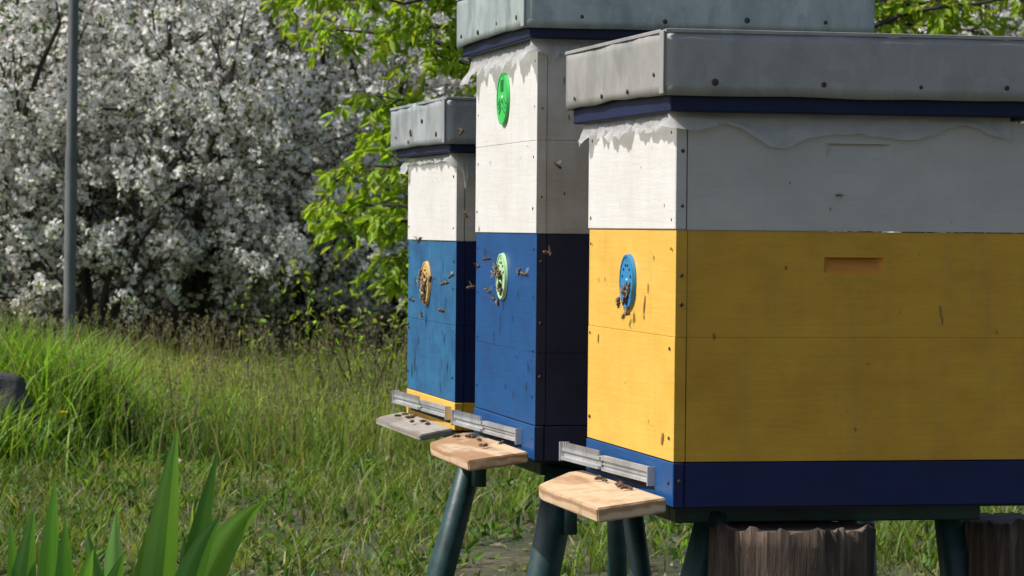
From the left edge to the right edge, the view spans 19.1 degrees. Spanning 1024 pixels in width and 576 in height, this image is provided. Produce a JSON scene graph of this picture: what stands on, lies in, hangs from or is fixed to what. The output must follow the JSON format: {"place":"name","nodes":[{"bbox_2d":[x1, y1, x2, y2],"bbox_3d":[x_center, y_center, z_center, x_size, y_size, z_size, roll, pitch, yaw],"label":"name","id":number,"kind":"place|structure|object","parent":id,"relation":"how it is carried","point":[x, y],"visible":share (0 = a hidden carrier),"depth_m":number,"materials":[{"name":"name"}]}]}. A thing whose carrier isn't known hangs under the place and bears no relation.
{"place":"outdoors","nodes":[
{"label":"outdoors","id":0,"kind":"place"},
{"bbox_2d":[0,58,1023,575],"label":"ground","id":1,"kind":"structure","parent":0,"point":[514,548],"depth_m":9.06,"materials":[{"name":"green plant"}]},
{"bbox_2d":[0,372,43,451],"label":"boulder","id":2,"kind":"object","parent":1,"relation":"on","point":[15,384],"visible":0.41,"depth_m":10.84,"materials":[{"name":"stone"}]},
{"bbox_2d":[60,411,66,439],"bbox_3d":[-1.605,0.527,10.914,0.031,0.175,0.032,1,1,19],"label":"dandelion","id":3,"kind":"object","parent":1,"relation":"on","point":[63,412],"visible":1,"depth_m":10.91,"materials":[{"name":"yellow plant"}]},
{"bbox_2d":[0,0,126,288],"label":"apple tree","id":4,"kind":"object","parent":1,"relation":"on","point":[9,77],"visible":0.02,"depth_m":20.51,"materials":[{"name":"white plant"}]},
{"bbox_2d":[63,0,78,360],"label":"metal pole","id":5,"kind":"object","parent":1,"relation":"on","point":[70,225],"visible":0.81,"depth_m":13.07,"materials":[{"name":"grey metal"}]},
{"bbox_2d":[7,426,263,575],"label":"iris plant","id":6,"kind":"object","parent":1,"relation":"on","point":[209,549],"visible":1,"depth_m":4.01,"materials":[{"name":"green plant"}]},
{"bbox_2d":[0,0,346,350],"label":"apple tree","id":7,"kind":"object","parent":1,"relation":"on","point":[91,146],"visible":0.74,"depth_m":16.30,"materials":[{"name":"white plant"}]},
{"bbox_2d":[0,0,349,343],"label":"apple tree","id":8,"kind":"object","parent":1,"relation":"on","point":[36,20],"visible":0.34,"depth_m":16.74,"materials":[{"name":"white plant"}]},
{"bbox_2d":[3,2,443,353],"bbox_3d":[-1.903,-1.647,19.817,4.516,4.337,4.596,0,1,-34],"label":"apple tree","id":9,"kind":"object","parent":1,"relation":"on","point":[173,308],"visible":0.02,"depth_m":19.74,"materials":[{"name":"plant"}]},
{"bbox_2d":[0,0,476,360],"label":"apple tree","id":10,"kind":"object","parent":1,"relation":"on","point":[198,288],"visible":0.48,"depth_m":16.42,"materials":[{"name":"white plant"}]},
{"bbox_2d":[84,0,476,363],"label":"apple tree","id":11,"kind":"object","parent":1,"relation":"on","point":[440,88],"visible":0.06,"depth_m":17.38,"materials":[{"name":"white plant"}]},
{"bbox_2d":[233,276,346,403],"bbox_3d":[-1.026,0.296,13.989,0.533,0.708,0.413,0,1,-36],"label":"young shrub","id":12,"kind":"object","parent":1,"relation":"on","point":[264,320],"visible":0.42,"depth_m":13.98,"materials":[{"name":"green plant"}]},
{"bbox_2d":[121,0,468,361],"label":"apple tree","id":13,"kind":"object","parent":1,"relation":"on","point":[358,260],"visible":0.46,"depth_m":16.55,"materials":[{"name":"white plant"}]},
{"bbox_2d":[264,265,407,401],"bbox_3d":[-0.597,0.273,13.470,1.030,0.780,0.417,1,1,0],"label":"young shrub","id":14,"kind":"object","parent":1,"relation":"on","point":[293,316],"visible":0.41,"depth_m":13.37,"materials":[{"name":"green plant"}]},
{"bbox_2d":[289,256,407,437],"bbox_3d":[-0.586,0.249,12.536,0.669,0.877,0.458,1,1,0],"label":"young shrub","id":15,"kind":"object","parent":1,"relation":"on","point":[394,317],"visible":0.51,"depth_m":12.56,"materials":[{"name":"green plant"}]},
{"bbox_2d":[384,353,437,449],"bbox_3d":[-0.329,0.422,11.539,0.232,0.569,0.325,0,1,-24],"label":"young shrub","id":16,"kind":"object","parent":1,"relation":"on","point":[401,387],"visible":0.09,"depth_m":11.59,"materials":[{"name":"green plant"}]},
{"bbox_2d":[429,459,585,575],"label":"hive stand","id":17,"kind":"object","parent":1,"relation":"on","point":[555,526],"visible":0.33,"depth_m":5.13,"materials":[{"name":"green metal"}]},
{"bbox_2d":[430,0,874,470],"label":"tall blue beehive","id":18,"kind":"object","parent":17,"relation":"on","point":[531,369],"visible":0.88,"depth_m":5.05,"materials":[{"name":"paint"}]},
{"bbox_2d":[0,7,1020,363],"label":"distant tree line","id":19,"kind":"object","parent":1,"relation":"on","point":[158,307],"visible":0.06,"depth_m":21.06,"materials":[{"name":"green plant"}]},
{"bbox_2d":[425,430,626,575],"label":"hive stand","id":20,"kind":"object","parent":1,"relation":"on","point":[616,555],"visible":0.08,"depth_m":6.37,"materials":[{"name":"green metal"}]},
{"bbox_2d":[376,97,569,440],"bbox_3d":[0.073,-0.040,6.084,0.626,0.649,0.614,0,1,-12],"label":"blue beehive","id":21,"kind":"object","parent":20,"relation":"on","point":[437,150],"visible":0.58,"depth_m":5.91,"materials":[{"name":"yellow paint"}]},
{"bbox_2d":[335,13,864,231],"bbox_3d":[0.877,-1.529,20.039,4.396,4.149,4.320,0,1,-11],"label":"apple tree","id":22,"kind":"object","parent":1,"relation":"on","point":[447,32],"depth_m":20.20,"materials":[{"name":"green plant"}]},
{"bbox_2d":[259,0,1023,327],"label":"leafy tree","id":23,"kind":"object","parent":1,"relation":"on","point":[891,16],"visible":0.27,"depth_m":11.95,"materials":[{"name":"green plant"}]},
{"bbox_2d":[708,520,875,575],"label":"tree stump","id":24,"kind":"object","parent":1,"relation":"on","point":[830,548],"visible":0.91,"depth_m":4.34,"materials":[{"name":"brown wood"}]},
{"bbox_2d":[623,504,1023,575],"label":"hive stand","id":25,"kind":"object","parent":1,"relation":"on","point":[949,521],"visible":0.36,"depth_m":4.49,"materials":[{"name":"green metal"}]},
{"bbox_2d":[539,28,1023,522],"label":"yellow beehive","id":26,"kind":"object","parent":25,"relation":"on","point":[777,366],"visible":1,"depth_m":4.38,"materials":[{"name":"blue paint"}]},
{"bbox_2d":[594,476,604,479],"bbox_3d":[0.133,0.288,4.621,0.019,0.008,0.014,1,1,34],"label":"bee","id":27,"kind":"object","parent":26,"relation":"on","point":[599,478],"visible":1,"depth_m":4.62,"materials":[{"name":"beige"}]},
{"bbox_2d":[616,297,619,309],"bbox_3d":[0.160,0.023,4.601,0.008,0.020,0.014,0,-8,-12],"label":"bee","id":28,"kind":"object","parent":26,"relation":"attached to","point":[618,304],"visible":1,"depth_m":4.60,"materials":[{"name":"beige"}]},
{"bbox_2d":[623,284,626,295],"bbox_3d":[0.168,0.003,4.564,0.008,0.020,0.014,0,-29,-12],"label":"bee","id":29,"kind":"object","parent":26,"relation":"attached to","point":[624,289],"visible":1,"depth_m":4.56,"materials":[{"name":"beige"}]},
{"bbox_2d":[828,0,1023,233],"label":"apple tree","id":30,"kind":"object","parent":1,"relation":"on","point":[1003,12],"visible":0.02,"depth_m":19.11,"materials":[{"name":"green plant"}]},
{"bbox_2d":[965,512,1023,575],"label":"tree stump","id":31,"kind":"object","parent":1,"relation":"on","point":[995,543],"visible":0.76,"depth_m":4.52,"materials":[{"name":"brown wood"}]},
{"bbox_2d":[116,11,1023,50],"label":"sky","id":32,"kind":"structure","parent":0,"point":[1021,25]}
]}

